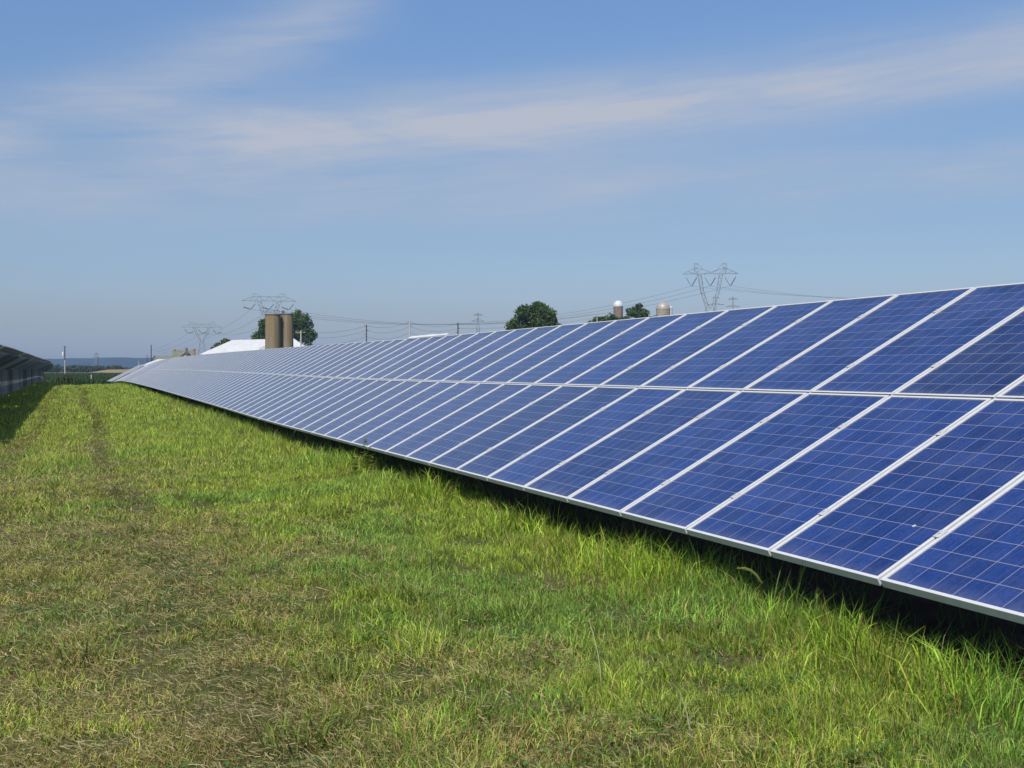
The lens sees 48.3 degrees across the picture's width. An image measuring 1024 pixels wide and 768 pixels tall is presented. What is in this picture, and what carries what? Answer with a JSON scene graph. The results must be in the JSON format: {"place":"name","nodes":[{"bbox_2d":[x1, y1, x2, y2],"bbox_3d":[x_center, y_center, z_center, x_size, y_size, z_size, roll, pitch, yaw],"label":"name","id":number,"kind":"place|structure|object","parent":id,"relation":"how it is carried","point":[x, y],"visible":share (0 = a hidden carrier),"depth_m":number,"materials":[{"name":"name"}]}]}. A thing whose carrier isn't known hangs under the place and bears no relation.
{"place":"outdoors","nodes":[
{"label":"outdoors","id":0,"kind":"place"},
{"bbox_2d":[46,357,154,368],"bbox_3d":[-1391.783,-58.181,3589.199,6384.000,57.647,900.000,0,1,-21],"label":"hills","id":1,"kind":"structure","parent":0,"point":[126,362],"depth_m":3542.53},
{"bbox_2d":[0,372,1023,767],"bbox_3d":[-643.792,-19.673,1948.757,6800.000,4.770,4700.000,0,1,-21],"label":"ground","id":2,"kind":"structure","parent":0,"point":[924,610],"depth_m":6.63,"materials":[{"name":"green plant"}]},
{"bbox_2d":[0,351,21,367],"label":"panel rack","id":3,"kind":"object","parent":2,"relation":"on","point":[6,358],"visible":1,"depth_m":54.90,"materials":[{"name":"metal"}]},
{"bbox_2d":[0,356,33,395],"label":"panel rack","id":4,"kind":"object","parent":2,"relation":"on","point":[8,378],"visible":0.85,"depth_m":72.13,"materials":[{"name":"metal"}]},
{"bbox_2d":[16,359,40,389],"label":"panel rack","id":5,"kind":"object","parent":2,"relation":"on","point":[22,376],"visible":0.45,"depth_m":92.23,"materials":[{"name":"metal"}]},
{"bbox_2d":[28,361,45,384],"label":"panel rack","id":6,"kind":"object","parent":2,"relation":"on","point":[31,375],"visible":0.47,"depth_m":112.33,"materials":[{"name":"metal"}]},
{"bbox_2d":[40,365,51,381],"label":"panel rack","id":7,"kind":"object","parent":2,"relation":"on","point":[43,369],"visible":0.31,"depth_m":152.75,"materials":[{"name":"metal"}]},
{"bbox_2d":[31,356,171,381],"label":"distant solar panels","id":8,"kind":"object","parent":7,"relation":"on","point":[136,373],"visible":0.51,"depth_m":102.40,"materials":[{"name":"glass"}]},
{"bbox_2d":[41,473,81,489],"bbox_3d":[-5.960,1.251,14.897,0.753,0.268,0.952,0,1,24],"label":"grass tuft","id":9,"kind":"object","parent":2,"relation":"on","point":[55,483],"visible":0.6,"depth_m":14.87,"materials":[{"name":"green plant"}]},
{"bbox_2d":[44,372,133,385],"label":"cornfield","id":10,"kind":"structure","parent":2,"relation":"on","point":[56,378],"depth_m":196.08,"materials":[{"name":"green plant"}]},
{"bbox_2d":[45,364,132,371],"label":"tree line","id":11,"kind":"object","parent":2,"relation":"on","point":[72,368],"visible":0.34,"depth_m":841.62,"materials":[{"name":"green plant"}]},
{"bbox_2d":[25,621,162,669],"bbox_3d":[-2.293,1.388,6.116,0.751,0.190,0.765,-1,1,-41],"label":"grass tuft","id":12,"kind":"object","parent":2,"relation":"on","point":[91,647],"visible":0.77,"depth_m":6.10,"materials":[{"name":"green plant"}]},
{"bbox_2d":[118,520,160,534],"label":"grass tuft","id":13,"kind":"object","parent":2,"relation":"on","point":[132,528],"visible":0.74,"depth_m":10.77,"materials":[{"name":"plant"}]},
{"bbox_2d":[151,348,195,359],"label":"farmhouse","id":14,"kind":"object","parent":2,"relation":"on","point":[179,353],"visible":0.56,"depth_m":333.14,"materials":[{"name":"beige"}]},
{"bbox_2d":[201,338,303,353],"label":"barn","id":15,"kind":"structure","parent":2,"relation":"on","point":[242,345],"depth_m":388.25,"materials":[{"name":"white metal"}]},
{"bbox_2d":[242,294,295,317],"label":"lattice pylon","id":16,"kind":"object","parent":2,"relation":"on","point":[264,300],"visible":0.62,"depth_m":573.85,"materials":[{"name":"metal"}]},
{"bbox_2d":[265,310,280,348],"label":"silo","id":17,"kind":"object","parent":2,"relation":"on","point":[272,331],"visible":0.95,"depth_m":347.89,"materials":[{"name":"concrete"}]},
{"bbox_2d":[250,308,317,345],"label":"tree","id":18,"kind":"object","parent":2,"relation":"on","point":[301,321],"visible":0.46,"depth_m":427.90,"materials":[{"name":"green plant"}]},
{"bbox_2d":[280,310,293,347],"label":"silo","id":19,"kind":"object","parent":2,"relation":"on","point":[286,330],"visible":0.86,"depth_m":351.56,"materials":[{"name":"concrete"}]},
{"bbox_2d":[229,698,380,758],"bbox_3d":[-0.840,1.397,4.688,0.636,0.152,0.607,0,1,-21],"label":"grass tuft","id":20,"kind":"object","parent":2,"relation":"on","point":[328,727],"visible":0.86,"depth_m":4.68,"materials":[{"name":"green plant"}]},
{"bbox_2d":[282,642,383,688],"bbox_3d":[-0.864,1.374,5.593,0.609,0.158,0.722,0,1,-21],"label":"grass tuft","id":21,"kind":"object","parent":2,"relation":"on","point":[334,669],"visible":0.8,"depth_m":5.57,"materials":[{"name":"green plant"}]},
{"bbox_2d":[349,436,374,474],"bbox_3d":[-2.118,1.021,16.075,0.426,0.574,0.307,0,1,-21],"label":"leafy weed","id":22,"kind":"object","parent":2,"relation":"on","point":[357,464],"visible":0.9,"depth_m":16.10,"materials":[{"name":"green plant"}]},
{"bbox_2d":[376,571,459,608],"bbox_3d":[-0.556,1.309,7.365,0.761,0.227,0.675,0,1,-21],"label":"grass tuft","id":23,"kind":"object","parent":2,"relation":"on","point":[421,593],"visible":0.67,"depth_m":7.33,"materials":[{"name":"green plant"}]},
{"bbox_2d":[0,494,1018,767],"bbox_3d":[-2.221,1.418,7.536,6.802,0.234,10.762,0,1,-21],"label":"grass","id":24,"kind":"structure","parent":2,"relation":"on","point":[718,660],"depth_m":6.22,"materials":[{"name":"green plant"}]},
{"bbox_2d":[0,395,1023,767],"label":"dry grass clippings","id":25,"kind":"object","parent":2,"relation":"on","point":[192,663],"visible":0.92,"depth_m":5.69,"materials":[{"name":"plant"}]},
{"bbox_2d":[464,584,571,624],"bbox_3d":[0.010,1.322,6.824,0.618,0.213,0.730,1,1,41],"label":"grass tuft","id":26,"kind":"object","parent":2,"relation":"on","point":[519,599],"visible":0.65,"depth_m":6.85,"materials":[{"name":"green plant"}]},
{"bbox_2d":[504,301,559,329],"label":"broad tree","id":27,"kind":"object","parent":2,"relation":"on","point":[535,314],"visible":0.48,"depth_m":327.49,"materials":[{"name":"green plant"}]},
{"bbox_2d":[111,382,1023,750],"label":"tall grass","id":28,"kind":"structure","parent":2,"relation":"on","point":[423,484],"depth_m":7.58,"materials":[{"name":"green plant"}]},
{"bbox_2d":[587,313,622,322],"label":"bushy tree","id":29,"kind":"object","parent":2,"relation":"on","point":[611,317],"visible":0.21,"depth_m":418.52,"materials":[{"name":"green plant"}]},
{"bbox_2d":[613,300,622,317],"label":"silo","id":30,"kind":"object","parent":2,"relation":"on","point":[618,308],"visible":0.35,"depth_m":478.09,"materials":[{"name":"concrete"}]},
{"bbox_2d":[620,303,656,318],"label":"shaggy tree","id":31,"kind":"object","parent":2,"relation":"on","point":[637,311],"visible":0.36,"depth_m":438.67,"materials":[{"name":"green plant"}]},
{"bbox_2d":[598,682,719,733],"bbox_3d":[0.656,1.366,4.846,0.597,0.173,0.568,0,1,12],"label":"grass tuft","id":32,"kind":"object","parent":2,"relation":"on","point":[659,707],"visible":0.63,"depth_m":4.84,"materials":[{"name":"green plant"}]},
{"bbox_2d":[656,302,669,315],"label":"silo","id":33,"kind":"object","parent":2,"relation":"on","point":[662,308],"visible":0.29,"depth_m":477.32,"materials":[{"name":"metal"}]},
{"bbox_2d":[683,263,737,311],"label":"lattice pylon","id":34,"kind":"object","parent":2,"relation":"on","point":[711,283],"visible":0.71,"depth_m":558.85,"materials":[{"name":"metal"}]},
{"bbox_2d":[737,560,788,608],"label":"foxtail grass","id":35,"kind":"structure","parent":2,"relation":"on","point":[752,572],"depth_m":6.80,"materials":[{"name":"plant"}]},
{"bbox_3d":[0.721,0.459,14.291,3.046,2.340,26.140,0,1,-21],"label":"panel rack","id":36,"kind":"object","parent":2,"relation":"on","visible":0},
{"bbox_2d":[259,378,343,421],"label":"solar panel","id":37,"kind":"object","parent":36,"relation":"on","point":[315,390],"visible":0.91,"depth_m":25.69,"materials":[{"name":"glass"}]},
{"bbox_2d":[266,378,352,423],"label":"solar panel","id":38,"kind":"object","parent":36,"relation":"on","point":[295,407],"visible":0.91,"depth_m":24.75,"materials":[{"name":"glass"}]},
{"bbox_2d":[274,379,364,425],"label":"solar panel","id":39,"kind":"object","parent":36,"relation":"on","point":[313,404],"visible":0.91,"depth_m":23.80,"materials":[{"name":"glass"}]},
{"bbox_2d":[282,379,376,428],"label":"solar panel","id":40,"kind":"object","parent":36,"relation":"on","point":[326,404],"visible":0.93,"depth_m":22.85,"materials":[{"name":"glass"}]},
{"bbox_2d":[291,380,390,431],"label":"solar panel","id":41,"kind":"object","parent":36,"relation":"on","point":[311,419],"visible":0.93,"depth_m":21.90,"materials":[{"name":"glass"}]},
{"bbox_2d":[301,380,405,434],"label":"solar panel","id":42,"kind":"object","parent":36,"relation":"on","point":[345,409],"visible":0.88,"depth_m":20.96,"materials":[{"name":"glass"}]},
{"bbox_2d":[312,381,420,437],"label":"solar panel","id":43,"kind":"object","parent":36,"relation":"on","point":[333,424],"visible":0.91,"depth_m":20.01,"materials":[{"name":"glass"}]},
{"bbox_2d":[335,338,417,377],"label":"solar panel","id":44,"kind":"object","parent":36,"relation":"on","point":[388,351],"visible":0.78,"depth_m":26.32,"materials":[{"name":"glass"}]},
{"bbox_2d":[323,381,437,440],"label":"solar panel","id":45,"kind":"object","parent":36,"relation":"on","point":[370,414],"visible":0.91,"depth_m":19.06,"materials":[{"name":"glass"}]},
{"bbox_2d":[346,337,430,378],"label":"solar panel","id":46,"kind":"object","parent":36,"relation":"on","point":[375,364],"visible":0.8,"depth_m":25.36,"materials":[{"name":"glass"}]},
{"bbox_2d":[337,382,458,444],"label":"solar panel","id":47,"kind":"object","parent":36,"relation":"on","point":[361,430],"visible":0.93,"depth_m":18.11,"materials":[{"name":"glass"}]},
{"bbox_2d":[356,336,444,378],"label":"solar panel","id":48,"kind":"object","parent":36,"relation":"on","point":[398,358],"visible":0.77,"depth_m":24.43,"materials":[{"name":"glass"}]},
{"bbox_2d":[367,334,461,379],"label":"solar panel","id":49,"kind":"object","parent":36,"relation":"on","point":[410,358],"visible":0.77,"depth_m":23.48,"materials":[{"name":"glass"}]},
{"bbox_2d":[351,382,478,448],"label":"solar panel","id":50,"kind":"object","parent":36,"relation":"on","point":[411,415],"visible":0.88,"depth_m":17.18,"materials":[{"name":"glass"}]},
{"bbox_2d":[379,333,476,379],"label":"solar panel","id":51,"kind":"object","parent":36,"relation":"on","point":[424,358],"visible":0.83,"depth_m":22.53,"materials":[{"name":"glass"}]},
{"bbox_2d":[367,383,503,453],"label":"solar panel","id":52,"kind":"object","parent":36,"relation":"on","point":[422,422],"visible":0.91,"depth_m":16.22,"materials":[{"name":"glass"}]},
{"bbox_2d":[393,331,495,380],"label":"solar panel","id":53,"kind":"object","parent":36,"relation":"on","point":[435,360],"visible":0.78,"depth_m":21.59,"materials":[{"name":"glass"}]},
{"bbox_2d":[385,384,531,459],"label":"solar panel","id":54,"kind":"object","parent":36,"relation":"on","point":[441,427],"visible":0.95,"depth_m":15.27,"materials":[{"name":"glass"}]},
{"bbox_2d":[408,329,515,380],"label":"solar panel","id":55,"kind":"object","parent":36,"relation":"on","point":[428,372],"visible":0.81,"depth_m":20.64,"materials":[{"name":"glass"}]},
{"bbox_2d":[423,327,536,381],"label":"solar panel","id":56,"kind":"object","parent":36,"relation":"on","point":[452,369],"visible":0.81,"depth_m":19.69,"materials":[{"name":"glass"}]},
{"bbox_2d":[406,384,561,465],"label":"solar panel","id":57,"kind":"object","parent":36,"relation":"on","point":[501,410],"visible":0.91,"depth_m":14.32,"materials":[{"name":"glass"}]},
{"bbox_2d":[441,325,560,381],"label":"solar panel","id":58,"kind":"object","parent":36,"relation":"on","point":[496,355],"visible":0.84,"depth_m":18.74,"materials":[{"name":"glass"}]},
{"bbox_2d":[429,385,596,472],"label":"solar panel","id":59,"kind":"object","parent":36,"relation":"on","point":[472,448],"visible":0.95,"depth_m":13.37,"materials":[{"name":"glass"}]},
{"bbox_2d":[460,323,585,382],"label":"solar panel","id":60,"kind":"object","parent":36,"relation":"on","point":[514,357],"visible":0.8,"depth_m":17.79,"materials":[{"name":"glass"}]},
{"bbox_2d":[456,386,636,480],"bbox_3d":[0.364,0.505,12.453,1.955,0.061,1.026,-30,11,-18],"label":"solar panel","id":61,"kind":"object","parent":36,"relation":"on","point":[493,460],"visible":0.93,"depth_m":12.42,"materials":[{"name":"glass"}]},
{"bbox_2d":[482,320,615,383],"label":"solar panel","id":62,"kind":"object","parent":36,"relation":"on","point":[522,366],"visible":0.79,"depth_m":16.84,"materials":[{"name":"glass"}]},
{"bbox_2d":[506,317,648,383],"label":"solar panel","id":63,"kind":"object","parent":36,"relation":"on","point":[538,372],"visible":0.81,"depth_m":15.90,"materials":[{"name":"glass"}]},
{"bbox_2d":[487,388,684,490],"bbox_3d":[0.728,0.517,11.509,1.955,0.061,1.026,-30,11,-18],"label":"solar panel","id":64,"kind":"object","parent":36,"relation":"on","point":[525,469],"visible":0.92,"depth_m":11.47,"materials":[{"name":"glass"}]},
{"bbox_2d":[533,314,684,384],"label":"solar panel","id":65,"kind":"object","parent":36,"relation":"on","point":[596,356],"visible":0.71,"depth_m":14.95,"materials":[{"name":"glass"}]},
{"bbox_2d":[523,389,739,502],"bbox_3d":[1.092,0.528,10.565,1.955,0.061,1.026,-30,11,-18],"label":"solar panel","id":66,"kind":"object","parent":36,"relation":"on","point":[563,481],"visible":0.94,"depth_m":10.52,"materials":[{"name":"glass"}]},
{"bbox_2d":[564,310,727,386],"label":"solar panel","id":67,"kind":"object","parent":36,"relation":"on","point":[638,352],"visible":0.79,"depth_m":14.00,"materials":[{"name":"glass"}]},
{"bbox_2d":[567,391,807,516],"bbox_3d":[1.456,0.539,9.620,1.955,0.061,1.026,-30,11,-18],"label":"solar panel","id":68,"kind":"object","parent":36,"relation":"on","point":[633,480],"visible":0.92,"depth_m":9.57,"materials":[{"name":"glass"}]},
{"bbox_2d":[599,305,775,387],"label":"solar panel","id":69,"kind":"object","parent":36,"relation":"on","point":[676,352],"visible":0.8,"depth_m":13.05,"materials":[{"name":"glass"}]},
{"bbox_2d":[640,300,831,388],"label":"solar panel","id":70,"kind":"object","parent":36,"relation":"on","point":[744,338],"visible":0.78,"depth_m":12.10,"materials":[{"name":"glass"}]},
{"bbox_2d":[620,393,888,533],"bbox_3d":[1.820,0.550,8.676,1.955,0.061,1.026,-30,11,-18],"label":"solar panel","id":71,"kind":"object","parent":36,"relation":"on","point":[692,495],"visible":0.94,"depth_m":8.62,"materials":[{"name":"glass"}]},
{"bbox_2d":[688,294,896,390],"bbox_3d":[2.724,-0.398,11.182,1.955,0.061,1.026,-30,11,-18],"label":"solar panel","id":72,"kind":"object","parent":36,"relation":"on","point":[771,354],"visible":0.73,"depth_m":11.15,"materials":[{"name":"glass"}]},
{"bbox_2d":[686,395,991,556],"bbox_3d":[2.184,0.562,7.732,1.955,0.061,1.026,-30,11,-18],"label":"solar panel","id":73,"kind":"object","parent":36,"relation":"on","point":[767,514],"visible":0.94,"depth_m":7.67,"materials":[{"name":"glass"}]},
{"bbox_2d":[744,287,974,392],"bbox_3d":[3.087,-0.386,10.238,1.955,0.061,1.026,-30,11,-18],"label":"solar panel","id":74,"kind":"object","parent":36,"relation":"on","point":[837,353],"visible":0.77,"depth_m":10.20,"materials":[{"name":"glass"}]},
{"bbox_2d":[770,398,1023,585],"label":"solar panel","id":75,"kind":"object","parent":36,"relation":"on","point":[875,531],"visible":0.99,"depth_m":6.72,"materials":[{"name":"glass"}]},
{"bbox_2d":[811,282,1023,395],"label":"solar panel","id":76,"kind":"object","parent":36,"relation":"on","point":[893,366],"visible":0.81,"depth_m":9.26,"materials":[{"name":"glass"}]},
{"bbox_2d":[880,476,1023,623],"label":"solar panel","id":77,"kind":"object","parent":36,"relation":"on","point":[974,561],"visible":1,"depth_m":5.78,"materials":[{"name":"glass"}]},
{"bbox_2d":[893,306,1023,398],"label":"solar panel","id":78,"kind":"object","parent":36,"relation":"on","point":[990,364],"visible":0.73,"depth_m":8.28,"materials":[{"name":"glass"}]},
{"bbox_2d":[996,378,1023,398],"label":"solar panel","id":79,"kind":"object","parent":36,"relation":"on","point":[1015,391],"visible":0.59,"depth_m":7.51,"materials":[{"name":"glass"}]},
{"bbox_3d":[-7.832,0.124,36.484,3.046,2.439,21.252,0,1,-21],"label":"panel rack","id":80,"kind":"object","parent":2,"relation":"on","visible":0},
{"bbox_2d":[198,373,254,401],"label":"solar panel","id":81,"kind":"object","parent":80,"relation":"on","point":[221,389],"visible":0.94,"depth_m":38.09,"materials":[{"name":"glass"}]},
{"bbox_2d":[202,373,259,402],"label":"solar panel","id":82,"kind":"object","parent":80,"relation":"on","point":[228,388],"visible":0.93,"depth_m":37.14,"materials":[{"name":"glass"}]},
{"bbox_2d":[205,373,262,403],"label":"solar panel","id":83,"kind":"object","parent":80,"relation":"on","point":[233,388],"visible":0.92,"depth_m":36.19,"materials":[{"name":"glass"}]},
{"bbox_2d":[208,374,268,405],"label":"solar panel","id":84,"kind":"object","parent":80,"relation":"on","point":[236,389],"visible":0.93,"depth_m":35.27,"materials":[{"name":"glass"}]},
{"bbox_2d":[212,374,274,406],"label":"solar panel","id":85,"kind":"object","parent":80,"relation":"on","point":[241,390],"visible":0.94,"depth_m":34.30,"materials":[{"name":"glass"}]},
{"bbox_2d":[216,374,279,407],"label":"solar panel","id":86,"kind":"object","parent":80,"relation":"on","point":[248,390],"visible":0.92,"depth_m":33.35,"materials":[{"name":"glass"}]},
{"bbox_2d":[221,375,286,408],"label":"solar panel","id":87,"kind":"object","parent":80,"relation":"on","point":[224,406],"visible":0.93,"depth_m":32.40,"materials":[{"name":"glass"}]},
{"bbox_2d":[225,375,293,410],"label":"solar panel","id":88,"kind":"object","parent":80,"relation":"on","point":[240,401],"visible":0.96,"depth_m":31.46,"materials":[{"name":"glass"}]},
{"bbox_2d":[229,375,299,411],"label":"solar panel","id":89,"kind":"object","parent":80,"relation":"on","point":[248,401],"visible":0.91,"depth_m":30.50,"materials":[{"name":"glass"}]},
{"bbox_2d":[235,376,307,413],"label":"solar panel","id":90,"kind":"object","parent":80,"relation":"on","point":[269,394],"visible":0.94,"depth_m":29.56,"materials":[{"name":"glass"}]},
{"bbox_2d":[240,376,314,415],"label":"solar panel","id":91,"kind":"object","parent":80,"relation":"on","point":[274,396],"visible":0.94,"depth_m":28.63,"materials":[{"name":"glass"}]},
{"bbox_2d":[246,377,323,417],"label":"solar panel","id":92,"kind":"object","parent":80,"relation":"on","point":[281,397],"visible":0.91,"depth_m":27.67,"materials":[{"name":"glass"}]},
{"bbox_2d":[256,345,313,372],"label":"solar panel","id":93,"kind":"object","parent":80,"relation":"on","point":[282,360],"visible":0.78,"depth_m":37.77,"materials":[{"name":"glass"}]},
{"bbox_2d":[261,345,318,373],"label":"solar panel","id":94,"kind":"object","parent":80,"relation":"on","point":[287,360],"visible":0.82,"depth_m":36.83,"materials":[{"name":"glass"}]},
{"bbox_2d":[252,377,332,419],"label":"solar panel","id":95,"kind":"object","parent":80,"relation":"on","point":[306,389],"visible":0.93,"depth_m":26.68,"materials":[{"name":"glass"}]},
{"bbox_2d":[265,345,324,373],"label":"solar panel","id":96,"kind":"object","parent":80,"relation":"on","point":[294,359],"visible":0.78,"depth_m":35.87,"materials":[{"name":"glass"}]},
{"bbox_2d":[271,344,332,373],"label":"solar panel","id":97,"kind":"object","parent":80,"relation":"on","point":[300,359],"visible":0.73,"depth_m":34.92,"materials":[{"name":"glass"}]},
{"bbox_2d":[277,343,340,374],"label":"solar panel","id":98,"kind":"object","parent":80,"relation":"on","point":[306,359],"visible":0.78,"depth_m":33.97,"materials":[{"name":"glass"}]},
{"bbox_2d":[282,343,347,374],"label":"solar panel","id":99,"kind":"object","parent":80,"relation":"on","point":[314,359],"visible":0.81,"depth_m":33.03,"materials":[{"name":"glass"}]},
{"bbox_2d":[288,342,356,374],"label":"solar panel","id":100,"kind":"object","parent":80,"relation":"on","point":[320,359],"visible":0.72,"depth_m":32.07,"materials":[{"name":"glass"}]},
{"bbox_2d":[295,342,363,375],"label":"solar panel","id":101,"kind":"object","parent":80,"relation":"on","point":[320,363],"visible":0.77,"depth_m":31.14,"materials":[{"name":"glass"}]},
{"bbox_2d":[302,341,373,375],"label":"solar panel","id":102,"kind":"object","parent":80,"relation":"on","point":[332,361],"visible":0.76,"depth_m":30.19,"materials":[{"name":"glass"}]},
{"bbox_2d":[310,340,384,376],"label":"solar panel","id":103,"kind":"object","parent":80,"relation":"on","point":[344,359],"visible":0.82,"depth_m":29.25,"materials":[{"name":"glass"}]},
{"bbox_2d":[317,340,393,376],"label":"solar panel","id":104,"kind":"object","parent":80,"relation":"on","point":[354,358],"visible":0.78,"depth_m":28.31,"materials":[{"name":"glass"}]},
{"bbox_2d":[326,339,405,377],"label":"solar panel","id":105,"kind":"object","parent":80,"relation":"on","point":[340,371],"visible":0.74,"depth_m":27.31,"materials":[{"name":"glass"}]},
{"bbox_2d":[0,0,1023,358],"label":"sky","id":106,"kind":"structure","parent":0,"point":[166,165],"materials":[{"name":"blue"}]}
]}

